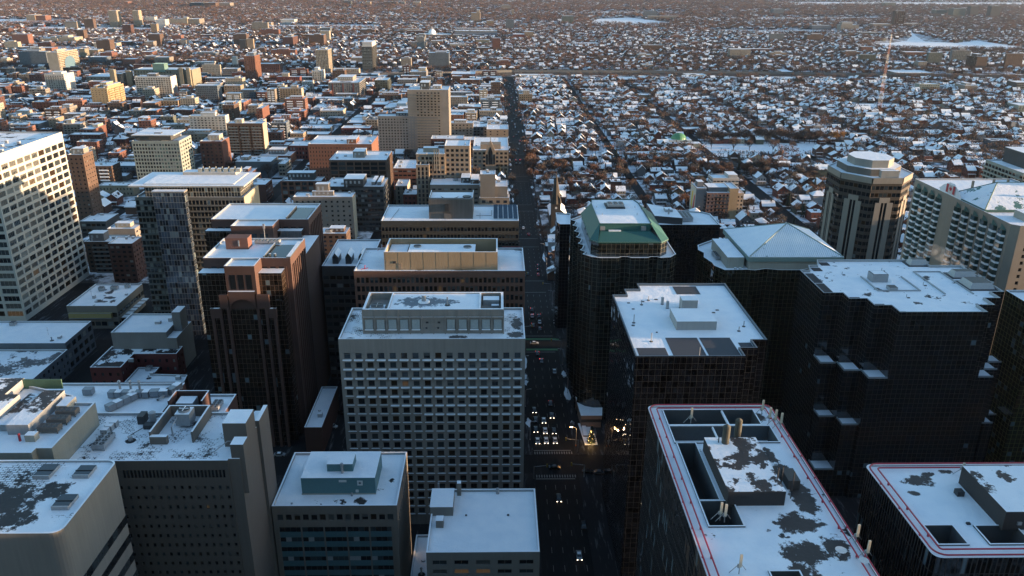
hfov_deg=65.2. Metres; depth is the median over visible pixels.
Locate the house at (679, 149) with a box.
[673,146,683,152]
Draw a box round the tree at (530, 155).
[527,152,535,158]
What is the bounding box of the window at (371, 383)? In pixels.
[367,381,375,389]
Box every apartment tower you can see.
[64,21,80,27]
[67,146,103,224]
[83,19,96,28]
[108,10,121,26]
[128,166,260,334]
[132,10,143,26]
[155,19,168,27]
[189,2,203,6]
[204,2,218,7]
[219,2,233,7]
[239,39,246,49]
[244,52,261,79]
[246,38,254,49]
[282,34,298,47]
[293,182,357,238]
[308,33,326,45]
[312,67,325,84]
[315,47,333,72]
[361,40,377,71]
[378,112,438,156]
[407,80,450,155]
[416,146,445,182]
[416,160,429,204]
[444,135,470,177]
[471,9,479,22]
[473,136,507,174]
[502,5,509,10]
[506,19,513,28]
[562,16,573,22]
[818,151,912,258]
[925,52,942,65]
[932,10,946,15]
[948,8,965,17]
[948,48,970,61]
[965,6,979,16]
[965,53,987,68]
[980,147,1023,181]
[986,6,1000,17]
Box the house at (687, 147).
[683,145,695,151]
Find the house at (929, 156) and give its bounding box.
[919,153,932,161]
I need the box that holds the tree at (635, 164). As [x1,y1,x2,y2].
[632,162,643,166]
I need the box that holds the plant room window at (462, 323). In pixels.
[458,320,466,329]
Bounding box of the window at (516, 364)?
[513,362,521,370]
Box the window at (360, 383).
[356,381,364,389]
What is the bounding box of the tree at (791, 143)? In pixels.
[789,140,797,149]
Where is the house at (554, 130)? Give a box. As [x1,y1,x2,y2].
[548,127,556,135]
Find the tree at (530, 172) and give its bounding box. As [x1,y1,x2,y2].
[526,169,538,181]
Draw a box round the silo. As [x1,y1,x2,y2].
[232,56,238,67]
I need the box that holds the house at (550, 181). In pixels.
[539,179,553,189]
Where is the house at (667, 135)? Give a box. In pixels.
[663,132,672,138]
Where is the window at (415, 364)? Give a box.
[411,362,420,370]
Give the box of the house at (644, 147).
[640,145,648,150]
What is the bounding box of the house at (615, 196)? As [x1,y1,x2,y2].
[611,193,621,198]
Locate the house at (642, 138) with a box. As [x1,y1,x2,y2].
[637,137,646,144]
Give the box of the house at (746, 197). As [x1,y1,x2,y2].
[743,194,756,204]
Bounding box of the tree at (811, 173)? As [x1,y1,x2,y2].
[809,171,819,178]
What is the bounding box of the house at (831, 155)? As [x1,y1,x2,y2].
[826,150,843,160]
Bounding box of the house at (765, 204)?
[759,199,775,211]
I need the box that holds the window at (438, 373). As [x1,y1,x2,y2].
[434,371,442,379]
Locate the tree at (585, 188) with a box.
[576,183,592,191]
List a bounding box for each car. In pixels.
[274,451,285,456]
[533,426,537,432]
[535,437,539,443]
[541,417,545,423]
[544,437,548,443]
[549,464,560,469]
[553,437,557,443]
[556,494,561,501]
[576,550,581,560]
[580,520,586,528]
[582,468,593,473]
[593,469,602,474]
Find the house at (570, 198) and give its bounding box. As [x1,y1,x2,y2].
[566,194,580,203]
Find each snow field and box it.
[0,19,59,23]
[27,27,150,29]
[278,25,378,26]
[593,18,668,25]
[701,143,815,156]
[714,30,834,32]
[752,17,876,19]
[775,2,1021,5]
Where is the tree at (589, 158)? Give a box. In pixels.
[587,156,596,160]
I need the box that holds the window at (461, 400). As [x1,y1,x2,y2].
[457,398,465,406]
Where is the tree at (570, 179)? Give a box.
[566,177,575,183]
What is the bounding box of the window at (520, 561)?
[519,560,533,563]
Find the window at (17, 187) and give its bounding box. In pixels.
[14,184,20,190]
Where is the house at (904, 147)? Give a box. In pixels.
[897,144,912,150]
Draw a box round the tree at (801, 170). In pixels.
[796,166,805,173]
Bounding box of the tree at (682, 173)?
[677,169,688,176]
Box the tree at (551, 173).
[542,171,555,177]
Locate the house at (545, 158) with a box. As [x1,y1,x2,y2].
[540,156,551,161]
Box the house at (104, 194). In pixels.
[100,190,109,198]
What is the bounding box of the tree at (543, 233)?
[538,229,549,241]
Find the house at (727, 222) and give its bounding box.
[719,218,735,226]
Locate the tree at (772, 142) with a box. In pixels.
[767,139,780,148]
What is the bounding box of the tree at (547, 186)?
[540,182,553,188]
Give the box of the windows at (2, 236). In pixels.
[0,142,86,315]
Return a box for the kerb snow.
[504,84,574,426]
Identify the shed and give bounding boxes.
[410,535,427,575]
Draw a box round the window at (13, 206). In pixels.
[10,204,16,210]
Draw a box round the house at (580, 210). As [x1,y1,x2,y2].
[577,206,587,216]
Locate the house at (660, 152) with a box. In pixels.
[649,147,662,155]
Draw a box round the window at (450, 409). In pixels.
[446,407,454,415]
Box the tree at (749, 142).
[743,140,754,150]
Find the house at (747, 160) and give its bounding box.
[741,158,751,170]
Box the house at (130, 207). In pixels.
[124,200,137,213]
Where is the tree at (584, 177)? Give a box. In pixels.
[579,175,589,182]
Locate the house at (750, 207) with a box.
[747,204,759,209]
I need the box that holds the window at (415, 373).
[412,371,420,379]
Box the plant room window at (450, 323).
[447,320,454,329]
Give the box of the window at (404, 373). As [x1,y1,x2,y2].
[400,371,409,379]
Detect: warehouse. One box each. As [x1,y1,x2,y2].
[13,97,33,103]
[28,85,46,88]
[67,95,91,97]
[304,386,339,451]
[310,104,331,113]
[359,112,374,115]
[371,101,389,109]
[476,76,500,80]
[515,74,551,76]
[632,82,649,86]
[762,76,794,80]
[774,69,792,71]
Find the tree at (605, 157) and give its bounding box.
[601,155,609,160]
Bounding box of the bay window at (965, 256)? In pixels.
[960,214,977,267]
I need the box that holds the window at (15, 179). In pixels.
[12,176,18,182]
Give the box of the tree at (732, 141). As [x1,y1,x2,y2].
[728,136,740,149]
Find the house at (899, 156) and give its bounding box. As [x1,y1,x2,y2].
[893,152,907,160]
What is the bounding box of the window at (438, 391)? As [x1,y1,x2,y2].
[435,389,443,397]
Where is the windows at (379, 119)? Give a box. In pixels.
[379,119,422,155]
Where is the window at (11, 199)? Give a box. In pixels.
[8,196,14,202]
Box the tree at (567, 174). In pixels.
[559,171,570,177]
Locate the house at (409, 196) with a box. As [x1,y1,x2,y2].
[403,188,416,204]
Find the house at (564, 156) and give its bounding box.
[562,153,575,164]
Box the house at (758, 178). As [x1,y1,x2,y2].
[752,171,765,184]
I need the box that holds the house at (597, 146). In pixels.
[589,143,600,150]
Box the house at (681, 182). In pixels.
[676,178,689,190]
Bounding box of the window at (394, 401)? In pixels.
[390,399,399,406]
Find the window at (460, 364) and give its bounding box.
[457,362,465,370]
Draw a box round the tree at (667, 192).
[661,188,671,195]
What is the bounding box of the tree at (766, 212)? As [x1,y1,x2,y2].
[764,209,774,215]
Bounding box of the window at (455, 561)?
[454,560,468,563]
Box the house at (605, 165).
[596,162,611,172]
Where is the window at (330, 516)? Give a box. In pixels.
[328,514,333,519]
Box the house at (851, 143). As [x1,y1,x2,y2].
[846,141,857,146]
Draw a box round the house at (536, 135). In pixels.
[529,132,541,143]
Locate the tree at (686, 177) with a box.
[680,174,690,179]
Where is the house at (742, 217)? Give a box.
[735,210,752,226]
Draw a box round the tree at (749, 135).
[745,132,753,138]
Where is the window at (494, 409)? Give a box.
[491,407,499,415]
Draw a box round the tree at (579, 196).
[574,193,584,202]
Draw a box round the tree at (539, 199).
[534,196,542,206]
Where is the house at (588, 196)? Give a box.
[580,192,594,204]
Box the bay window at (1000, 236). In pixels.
[986,228,1005,284]
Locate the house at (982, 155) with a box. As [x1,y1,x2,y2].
[974,152,986,157]
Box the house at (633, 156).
[627,155,638,164]
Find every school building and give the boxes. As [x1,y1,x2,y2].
[86,73,110,81]
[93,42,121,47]
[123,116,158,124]
[333,68,359,72]
[476,39,489,44]
[571,42,597,45]
[581,91,610,95]
[739,48,774,52]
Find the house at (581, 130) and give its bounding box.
[578,129,587,137]
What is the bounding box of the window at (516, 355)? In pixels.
[513,353,521,361]
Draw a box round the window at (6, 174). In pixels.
[3,171,9,177]
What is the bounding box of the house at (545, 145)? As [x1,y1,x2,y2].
[541,143,553,152]
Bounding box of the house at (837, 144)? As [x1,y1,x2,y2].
[832,142,844,147]
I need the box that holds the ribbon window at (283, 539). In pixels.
[280,537,391,541]
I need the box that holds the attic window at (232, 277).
[229,275,236,289]
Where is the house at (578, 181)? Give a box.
[567,176,582,190]
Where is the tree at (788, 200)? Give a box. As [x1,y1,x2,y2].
[785,193,790,206]
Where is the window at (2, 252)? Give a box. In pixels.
[0,250,8,254]
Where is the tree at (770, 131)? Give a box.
[761,128,773,142]
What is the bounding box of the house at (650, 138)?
[648,136,655,142]
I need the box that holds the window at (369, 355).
[365,353,374,361]
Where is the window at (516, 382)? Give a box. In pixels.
[513,380,521,388]
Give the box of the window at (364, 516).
[362,514,367,519]
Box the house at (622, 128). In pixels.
[617,127,626,134]
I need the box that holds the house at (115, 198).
[106,190,123,205]
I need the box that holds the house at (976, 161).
[973,159,985,164]
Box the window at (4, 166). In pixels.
[1,163,7,169]
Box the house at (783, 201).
[777,195,795,204]
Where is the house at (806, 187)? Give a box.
[802,184,814,194]
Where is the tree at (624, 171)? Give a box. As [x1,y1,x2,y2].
[618,168,628,176]
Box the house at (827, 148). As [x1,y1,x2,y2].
[822,145,834,154]
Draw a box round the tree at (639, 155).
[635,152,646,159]
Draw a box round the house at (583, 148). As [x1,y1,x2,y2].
[577,144,587,153]
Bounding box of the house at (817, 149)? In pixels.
[812,144,823,155]
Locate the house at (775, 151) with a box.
[772,148,782,156]
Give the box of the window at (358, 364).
[354,362,363,370]
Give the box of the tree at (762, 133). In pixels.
[753,128,767,135]
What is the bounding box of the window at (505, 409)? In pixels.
[502,407,510,415]
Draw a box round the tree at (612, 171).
[608,168,617,172]
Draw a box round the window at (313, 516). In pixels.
[311,514,316,519]
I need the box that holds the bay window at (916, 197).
[902,187,920,258]
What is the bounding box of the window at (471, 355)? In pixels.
[468,353,476,361]
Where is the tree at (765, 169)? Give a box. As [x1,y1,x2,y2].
[758,166,770,174]
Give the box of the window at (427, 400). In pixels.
[424,398,432,406]
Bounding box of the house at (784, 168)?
[777,167,788,174]
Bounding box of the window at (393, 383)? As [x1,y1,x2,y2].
[390,381,398,388]
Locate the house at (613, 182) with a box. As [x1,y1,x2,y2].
[609,176,621,189]
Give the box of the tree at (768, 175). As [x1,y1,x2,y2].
[765,173,775,181]
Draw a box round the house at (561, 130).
[558,128,565,138]
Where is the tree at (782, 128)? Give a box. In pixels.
[776,126,787,140]
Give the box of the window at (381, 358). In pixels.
[377,353,385,361]
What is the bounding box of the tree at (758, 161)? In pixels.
[754,159,767,167]
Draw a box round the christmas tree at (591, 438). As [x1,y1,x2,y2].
[587,426,595,443]
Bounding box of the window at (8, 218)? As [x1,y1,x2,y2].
[4,215,10,222]
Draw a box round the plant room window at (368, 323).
[365,320,373,329]
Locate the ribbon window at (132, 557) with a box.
[118,552,134,575]
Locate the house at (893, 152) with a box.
[889,151,901,155]
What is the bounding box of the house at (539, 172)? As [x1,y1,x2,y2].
[534,168,543,176]
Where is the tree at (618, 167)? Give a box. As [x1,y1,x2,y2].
[615,165,625,176]
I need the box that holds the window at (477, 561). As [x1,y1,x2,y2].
[476,560,489,563]
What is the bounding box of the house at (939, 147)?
[934,143,945,151]
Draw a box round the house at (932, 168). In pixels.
[927,165,936,172]
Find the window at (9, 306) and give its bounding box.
[6,304,21,308]
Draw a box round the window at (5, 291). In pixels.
[2,289,17,293]
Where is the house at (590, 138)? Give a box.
[587,137,595,146]
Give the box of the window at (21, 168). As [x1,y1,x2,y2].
[18,165,24,171]
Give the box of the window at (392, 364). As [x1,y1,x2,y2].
[388,362,397,370]
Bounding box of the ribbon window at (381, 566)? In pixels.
[284,565,393,569]
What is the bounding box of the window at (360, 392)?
[356,390,365,398]
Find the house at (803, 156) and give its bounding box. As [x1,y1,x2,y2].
[798,153,810,162]
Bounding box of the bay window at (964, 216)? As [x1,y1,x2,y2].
[951,210,968,264]
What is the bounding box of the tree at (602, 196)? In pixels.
[598,194,609,198]
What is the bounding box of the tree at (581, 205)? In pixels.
[574,203,587,209]
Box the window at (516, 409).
[513,407,521,415]
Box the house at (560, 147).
[555,144,563,153]
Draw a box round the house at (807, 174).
[801,165,816,176]
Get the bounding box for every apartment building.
[8,109,44,120]
[8,120,48,130]
[26,14,41,20]
[29,86,50,95]
[32,98,58,111]
[35,15,51,20]
[40,36,60,41]
[41,47,57,50]
[44,71,76,91]
[46,48,80,70]
[48,115,63,131]
[59,35,82,43]
[62,119,87,133]
[79,123,107,136]
[84,230,129,272]
[90,81,125,103]
[111,116,132,123]
[126,94,145,102]
[134,73,178,97]
[151,97,180,106]
[160,114,176,122]
[170,17,190,25]
[170,107,197,115]
[188,18,204,24]
[189,112,228,136]
[199,133,232,168]
[222,68,240,72]
[224,84,243,91]
[226,118,268,157]
[239,99,250,109]
[248,103,261,118]
[256,104,269,121]
[259,147,296,163]
[261,63,282,72]
[262,102,284,108]
[270,114,282,121]
[277,73,301,81]
[279,85,303,101]
[280,114,300,127]
[304,95,315,106]
[307,131,331,139]
[315,96,343,103]
[328,74,366,96]
[341,125,372,134]
[342,96,352,104]
[352,98,368,103]
[365,116,377,131]
[374,77,390,93]
[384,101,407,110]
[393,84,402,88]
[395,179,409,203]
[410,67,427,80]
[451,71,475,77]
[451,112,463,120]
[458,104,481,115]
[473,121,487,136]
[487,124,507,136]
[513,33,523,39]
[519,90,531,102]
[524,31,532,36]
[616,76,636,82]
[681,127,698,133]
[689,179,743,219]
[708,171,738,186]
[848,133,866,136]
[858,46,872,51]
[858,54,876,61]
[892,130,911,135]
[900,51,925,57]
[914,61,926,67]
[914,83,939,90]
[954,82,977,92]
[1003,53,1023,67]
[1006,80,1023,88]
[1006,102,1023,111]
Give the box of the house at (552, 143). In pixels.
[546,140,556,150]
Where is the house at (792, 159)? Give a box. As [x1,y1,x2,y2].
[787,157,796,162]
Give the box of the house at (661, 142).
[656,139,668,147]
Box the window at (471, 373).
[468,371,476,379]
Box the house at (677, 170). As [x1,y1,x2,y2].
[675,167,687,174]
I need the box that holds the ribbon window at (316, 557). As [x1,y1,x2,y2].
[283,556,392,560]
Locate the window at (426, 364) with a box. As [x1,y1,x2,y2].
[423,362,431,370]
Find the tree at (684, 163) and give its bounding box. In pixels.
[678,159,688,164]
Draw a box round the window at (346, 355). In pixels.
[342,353,351,361]
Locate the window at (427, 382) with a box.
[423,380,431,388]
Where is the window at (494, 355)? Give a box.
[490,353,499,361]
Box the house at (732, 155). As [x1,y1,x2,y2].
[727,149,737,160]
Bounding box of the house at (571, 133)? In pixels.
[566,131,575,136]
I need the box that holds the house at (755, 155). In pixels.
[749,152,763,161]
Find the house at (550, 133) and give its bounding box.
[547,129,553,138]
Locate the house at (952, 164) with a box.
[946,159,962,171]
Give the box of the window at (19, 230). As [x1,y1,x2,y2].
[16,227,21,233]
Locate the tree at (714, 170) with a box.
[710,167,718,173]
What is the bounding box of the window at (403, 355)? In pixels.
[399,353,408,361]
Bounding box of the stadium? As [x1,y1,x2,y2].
[455,28,496,35]
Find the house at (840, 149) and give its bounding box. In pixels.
[834,147,845,152]
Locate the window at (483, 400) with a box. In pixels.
[479,398,487,406]
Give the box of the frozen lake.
[874,31,1015,49]
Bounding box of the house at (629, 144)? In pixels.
[625,142,632,150]
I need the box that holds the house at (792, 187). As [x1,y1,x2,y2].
[787,182,801,197]
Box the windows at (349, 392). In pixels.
[346,390,520,514]
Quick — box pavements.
[503,77,609,575]
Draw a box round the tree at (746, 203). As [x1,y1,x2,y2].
[743,199,754,210]
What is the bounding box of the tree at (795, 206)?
[791,203,801,212]
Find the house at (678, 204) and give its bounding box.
[671,201,684,209]
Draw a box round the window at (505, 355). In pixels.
[502,353,510,361]
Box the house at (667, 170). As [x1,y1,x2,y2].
[661,165,673,174]
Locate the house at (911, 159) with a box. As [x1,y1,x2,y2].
[907,155,917,162]
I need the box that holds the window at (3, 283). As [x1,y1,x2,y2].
[0,281,16,285]
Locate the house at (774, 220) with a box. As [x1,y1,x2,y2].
[766,217,785,223]
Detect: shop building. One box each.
[0,321,95,368]
[0,349,71,379]
[90,346,186,382]
[125,365,189,389]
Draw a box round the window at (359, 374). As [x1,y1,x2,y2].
[355,371,364,379]
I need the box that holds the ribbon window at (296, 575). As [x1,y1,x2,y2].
[296,575,393,575]
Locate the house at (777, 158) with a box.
[772,155,787,164]
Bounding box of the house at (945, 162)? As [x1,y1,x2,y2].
[942,156,952,164]
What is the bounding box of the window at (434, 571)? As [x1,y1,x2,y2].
[433,570,446,573]
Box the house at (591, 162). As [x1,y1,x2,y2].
[584,161,595,165]
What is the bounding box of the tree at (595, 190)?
[590,187,599,192]
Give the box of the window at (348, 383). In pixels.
[344,381,353,389]
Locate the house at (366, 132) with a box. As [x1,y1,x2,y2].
[363,130,372,134]
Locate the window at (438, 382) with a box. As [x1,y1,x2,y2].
[434,380,443,388]
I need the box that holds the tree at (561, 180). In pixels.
[554,176,565,183]
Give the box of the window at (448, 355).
[445,353,453,361]
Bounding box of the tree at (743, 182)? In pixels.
[739,179,747,186]
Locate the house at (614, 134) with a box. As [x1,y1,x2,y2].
[611,131,618,138]
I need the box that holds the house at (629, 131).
[627,129,636,135]
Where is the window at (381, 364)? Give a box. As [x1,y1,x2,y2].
[377,362,386,370]
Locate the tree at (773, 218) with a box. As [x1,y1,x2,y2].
[767,214,787,223]
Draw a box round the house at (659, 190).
[654,186,669,196]
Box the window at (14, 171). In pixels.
[11,168,16,174]
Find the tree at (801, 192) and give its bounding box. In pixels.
[794,189,805,194]
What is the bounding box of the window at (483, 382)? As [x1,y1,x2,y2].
[479,380,487,388]
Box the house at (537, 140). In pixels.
[533,138,542,144]
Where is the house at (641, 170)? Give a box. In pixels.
[636,164,645,175]
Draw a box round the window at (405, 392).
[401,390,409,397]
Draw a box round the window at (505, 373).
[502,371,510,379]
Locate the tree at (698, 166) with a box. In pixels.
[695,163,703,171]
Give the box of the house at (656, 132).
[653,130,661,139]
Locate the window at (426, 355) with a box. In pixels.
[422,353,431,361]
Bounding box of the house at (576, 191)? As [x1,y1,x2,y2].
[571,183,581,193]
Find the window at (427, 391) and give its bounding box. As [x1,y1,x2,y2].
[424,389,432,397]
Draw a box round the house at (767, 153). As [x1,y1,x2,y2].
[759,151,772,158]
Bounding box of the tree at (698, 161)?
[692,158,705,164]
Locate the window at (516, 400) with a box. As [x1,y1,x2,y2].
[513,398,521,406]
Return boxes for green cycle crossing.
[525,338,558,349]
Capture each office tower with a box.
[0,132,89,320]
[131,129,194,179]
[198,224,330,446]
[205,203,328,347]
[338,292,524,523]
[553,212,570,327]
[566,199,675,426]
[602,283,767,575]
[635,400,879,575]
[643,11,656,18]
[694,223,843,412]
[768,34,783,40]
[770,9,783,15]
[779,258,1003,497]
[854,462,1023,575]
[881,3,895,6]
[891,11,905,24]
[984,290,1023,461]
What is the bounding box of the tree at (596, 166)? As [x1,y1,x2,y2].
[589,164,600,174]
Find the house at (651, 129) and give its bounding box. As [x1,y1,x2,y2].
[649,126,656,135]
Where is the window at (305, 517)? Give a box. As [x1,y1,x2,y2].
[303,514,308,519]
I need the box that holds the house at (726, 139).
[722,135,730,143]
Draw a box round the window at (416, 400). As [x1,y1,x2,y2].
[413,398,421,406]
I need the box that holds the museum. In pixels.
[109,63,201,87]
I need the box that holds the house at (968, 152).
[962,150,974,155]
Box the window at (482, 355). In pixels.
[479,353,487,361]
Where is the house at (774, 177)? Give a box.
[766,169,779,183]
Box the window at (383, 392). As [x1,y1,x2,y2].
[379,390,387,397]
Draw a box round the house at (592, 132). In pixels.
[588,130,596,139]
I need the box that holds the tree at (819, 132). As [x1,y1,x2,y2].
[810,129,822,143]
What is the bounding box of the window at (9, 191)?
[7,188,12,194]
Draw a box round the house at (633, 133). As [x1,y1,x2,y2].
[630,131,638,137]
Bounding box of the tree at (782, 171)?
[777,168,791,173]
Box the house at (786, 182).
[783,177,798,184]
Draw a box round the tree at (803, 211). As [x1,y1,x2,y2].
[800,203,805,217]
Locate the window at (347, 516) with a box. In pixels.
[345,514,350,519]
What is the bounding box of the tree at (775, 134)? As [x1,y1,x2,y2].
[771,129,782,137]
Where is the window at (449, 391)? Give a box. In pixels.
[446,389,454,397]
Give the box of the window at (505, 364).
[502,362,510,370]
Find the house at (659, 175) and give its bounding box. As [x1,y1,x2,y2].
[654,171,667,179]
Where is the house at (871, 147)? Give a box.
[866,144,877,152]
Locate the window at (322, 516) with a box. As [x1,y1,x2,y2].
[320,514,325,519]
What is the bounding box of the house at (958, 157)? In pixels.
[953,154,966,162]
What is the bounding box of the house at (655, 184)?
[647,180,662,189]
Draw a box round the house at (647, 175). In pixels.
[643,172,653,181]
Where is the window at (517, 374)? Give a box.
[513,371,521,379]
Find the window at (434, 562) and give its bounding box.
[433,561,446,564]
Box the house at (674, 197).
[669,193,682,203]
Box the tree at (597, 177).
[595,173,605,180]
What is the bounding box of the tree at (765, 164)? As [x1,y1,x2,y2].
[759,159,772,167]
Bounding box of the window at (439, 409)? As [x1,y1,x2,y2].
[435,407,443,415]
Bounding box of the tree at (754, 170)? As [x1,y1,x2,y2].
[747,167,757,177]
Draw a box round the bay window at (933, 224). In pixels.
[923,197,941,263]
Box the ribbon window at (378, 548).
[282,546,392,550]
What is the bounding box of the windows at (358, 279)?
[357,278,387,307]
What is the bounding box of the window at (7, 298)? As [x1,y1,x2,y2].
[4,296,19,300]
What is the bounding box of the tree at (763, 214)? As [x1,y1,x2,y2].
[758,212,767,217]
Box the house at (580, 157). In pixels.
[575,154,584,164]
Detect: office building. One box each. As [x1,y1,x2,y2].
[0,378,99,459]
[0,459,137,575]
[48,380,210,411]
[66,284,148,328]
[69,405,279,575]
[80,213,119,232]
[107,221,140,235]
[111,306,195,367]
[118,41,134,45]
[122,172,132,180]
[145,17,156,21]
[195,61,215,66]
[205,77,245,81]
[210,394,237,411]
[218,101,241,111]
[235,155,278,176]
[253,178,273,201]
[272,451,411,575]
[278,157,291,175]
[280,170,324,202]
[281,19,296,24]
[289,141,310,158]
[299,124,333,131]
[302,80,313,88]
[317,85,328,88]
[320,107,345,118]
[322,239,380,379]
[328,116,344,122]
[329,148,393,204]
[329,174,388,230]
[347,114,367,124]
[354,238,524,314]
[381,190,518,247]
[393,160,416,189]
[426,481,539,575]
[430,172,479,204]
[466,93,488,102]
[479,107,501,119]
[479,194,508,204]
[480,169,494,196]
[490,94,499,97]
[495,179,506,196]
[637,93,650,98]
[645,118,659,124]
[645,204,719,282]
[647,16,676,18]
[683,73,706,76]
[809,25,830,29]
[836,22,858,30]
[860,32,883,34]
[869,23,891,27]
[983,138,1012,146]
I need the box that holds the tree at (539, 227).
[534,223,549,230]
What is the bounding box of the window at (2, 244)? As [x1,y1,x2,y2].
[0,242,6,246]
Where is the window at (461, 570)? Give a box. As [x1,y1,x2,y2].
[454,569,468,572]
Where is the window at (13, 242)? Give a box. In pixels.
[10,239,15,245]
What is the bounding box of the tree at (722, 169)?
[715,166,726,173]
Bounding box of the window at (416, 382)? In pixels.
[412,380,420,388]
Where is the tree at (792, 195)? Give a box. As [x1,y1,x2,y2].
[783,192,795,199]
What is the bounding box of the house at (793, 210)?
[791,199,805,214]
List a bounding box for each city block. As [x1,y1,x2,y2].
[0,57,12,63]
[0,83,14,93]
[0,85,11,93]
[0,94,14,99]
[0,96,6,109]
[0,102,6,119]
[0,118,9,131]
[1,28,12,32]
[4,40,21,48]
[6,67,15,73]
[6,72,21,78]
[6,102,27,108]
[8,80,24,85]
[9,121,30,131]
[10,113,26,120]
[11,33,33,44]
[12,84,28,92]
[14,93,22,97]
[14,123,36,131]
[16,68,28,72]
[18,50,49,67]
[18,72,31,81]
[19,46,35,48]
[27,47,44,50]
[27,115,46,120]
[29,72,45,82]
[32,68,44,71]
[32,70,50,73]
[34,95,54,100]
[37,41,54,46]
[44,106,66,120]
[52,93,61,99]
[55,119,66,133]
[58,98,86,111]
[62,104,77,112]
[63,66,82,72]
[64,112,85,118]
[69,70,80,76]
[69,116,85,120]
[69,132,106,147]
[69,145,96,161]
[70,90,89,95]
[76,29,87,39]
[76,82,88,89]
[76,139,104,153]
[81,72,95,77]
[84,102,106,108]
[84,114,99,120]
[87,117,111,133]
[88,56,111,64]
[88,68,104,73]
[88,80,105,89]
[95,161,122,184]
[96,38,114,50]
[100,51,117,59]
[107,100,127,111]
[108,148,127,161]
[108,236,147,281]
[109,28,118,32]
[116,73,127,85]
[117,161,136,175]
[122,24,134,33]
[123,58,140,64]
[124,154,134,161]
[128,107,145,117]
[133,64,151,68]
[138,117,156,127]
[141,51,156,54]
[142,86,159,99]
[142,101,161,108]
[144,41,156,46]
[144,55,159,60]
[145,108,162,115]
[148,33,164,46]
[149,115,161,120]
[150,24,158,32]
[154,56,173,63]
[156,126,173,128]
[162,109,168,114]
[162,123,185,131]
[168,63,186,66]
[172,34,183,39]
[177,116,188,122]
[178,84,192,92]
[179,39,188,45]
[179,89,190,97]
[180,95,199,106]
[182,129,216,141]
[194,107,218,113]
[195,84,222,102]
[197,51,218,55]
[200,34,215,36]
[201,73,211,76]
[202,63,221,76]
[204,82,223,85]
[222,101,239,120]
[225,76,245,87]
[225,92,243,100]
[230,58,243,64]
[232,71,245,76]
[233,33,248,44]
[240,88,257,98]
[241,166,257,177]
[251,21,268,30]
[254,47,266,52]
[256,90,266,101]
[260,28,280,34]
[262,81,283,85]
[266,41,281,44]
[267,83,280,88]
[267,87,279,101]
[268,128,284,141]
[269,140,291,149]
[270,119,289,139]
[271,48,296,56]
[277,83,286,99]
[284,96,308,115]
[285,64,301,68]
[286,137,304,142]
[288,108,307,120]
[290,67,308,75]
[290,129,307,140]
[291,113,301,122]
[302,76,311,80]
[319,27,331,31]
[320,30,330,39]
[322,79,329,84]
[322,89,332,95]
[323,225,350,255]
[327,99,343,106]
[332,68,346,78]
[335,93,357,97]
[351,56,361,62]
[358,35,377,39]
[360,28,375,33]
[360,76,376,81]
[362,73,376,75]
[365,77,373,82]
[375,109,387,115]
[379,92,401,100]
[380,43,390,48]
[388,89,400,92]
[392,108,407,113]
[397,78,417,86]
[401,56,411,69]
[401,75,419,83]
[403,64,409,74]
[407,30,422,32]
[411,41,426,48]
[416,33,425,40]
[417,36,424,49]
[421,75,433,82]
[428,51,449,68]
[431,135,463,147]
[436,71,442,79]
[438,77,444,84]
[450,43,464,48]
[450,95,467,107]
[451,91,471,95]
[451,109,466,118]
[451,119,473,135]
[452,49,470,53]
[452,75,461,83]
[460,78,479,84]
[464,136,478,154]
[465,109,476,120]
[468,84,478,89]
[475,87,482,93]
[477,47,489,50]
[479,87,486,101]
[480,85,490,88]
[480,96,499,107]
[481,76,492,82]
[482,70,496,75]
[488,119,501,123]
[491,81,499,93]
[493,38,499,50]
[496,59,509,67]
[636,53,651,56]
[640,62,652,68]
[642,44,662,50]
[668,34,680,38]
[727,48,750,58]
[728,40,738,44]
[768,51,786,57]
[772,54,786,57]
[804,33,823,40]
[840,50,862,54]
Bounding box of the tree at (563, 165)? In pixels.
[558,162,571,169]
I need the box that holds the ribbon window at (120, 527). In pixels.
[84,515,127,575]
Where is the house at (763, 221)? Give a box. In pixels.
[754,216,769,224]
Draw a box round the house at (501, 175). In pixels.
[497,171,505,179]
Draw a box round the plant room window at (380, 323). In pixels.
[377,320,384,329]
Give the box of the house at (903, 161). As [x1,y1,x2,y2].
[897,159,911,170]
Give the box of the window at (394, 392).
[390,390,398,397]
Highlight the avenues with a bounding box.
[63,35,1009,575]
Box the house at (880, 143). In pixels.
[875,140,887,147]
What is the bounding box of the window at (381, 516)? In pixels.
[379,514,384,519]
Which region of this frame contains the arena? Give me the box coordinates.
[424,29,451,37]
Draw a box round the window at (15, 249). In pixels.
[12,247,17,253]
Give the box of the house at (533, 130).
[526,125,534,134]
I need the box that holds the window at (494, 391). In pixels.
[491,389,499,397]
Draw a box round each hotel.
[308,134,378,180]
[900,179,1023,355]
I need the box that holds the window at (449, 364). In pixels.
[445,362,453,370]
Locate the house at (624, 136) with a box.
[620,134,627,143]
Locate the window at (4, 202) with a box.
[0,199,6,205]
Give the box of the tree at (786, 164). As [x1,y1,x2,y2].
[780,161,790,167]
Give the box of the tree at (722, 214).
[715,211,729,220]
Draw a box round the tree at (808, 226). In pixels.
[800,223,818,231]
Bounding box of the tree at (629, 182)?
[624,178,636,188]
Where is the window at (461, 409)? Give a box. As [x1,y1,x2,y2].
[457,407,465,415]
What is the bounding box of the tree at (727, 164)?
[722,162,733,170]
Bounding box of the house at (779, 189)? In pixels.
[772,182,788,198]
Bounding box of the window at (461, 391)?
[457,389,465,397]
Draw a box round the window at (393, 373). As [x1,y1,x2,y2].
[389,371,397,379]
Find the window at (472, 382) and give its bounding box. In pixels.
[468,380,476,388]
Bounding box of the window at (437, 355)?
[434,353,442,361]
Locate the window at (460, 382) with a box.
[457,380,465,388]
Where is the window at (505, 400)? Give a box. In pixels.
[502,398,510,406]
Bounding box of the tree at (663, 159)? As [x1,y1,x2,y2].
[658,156,667,162]
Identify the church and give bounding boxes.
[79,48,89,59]
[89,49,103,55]
[547,170,565,227]
[664,133,700,146]

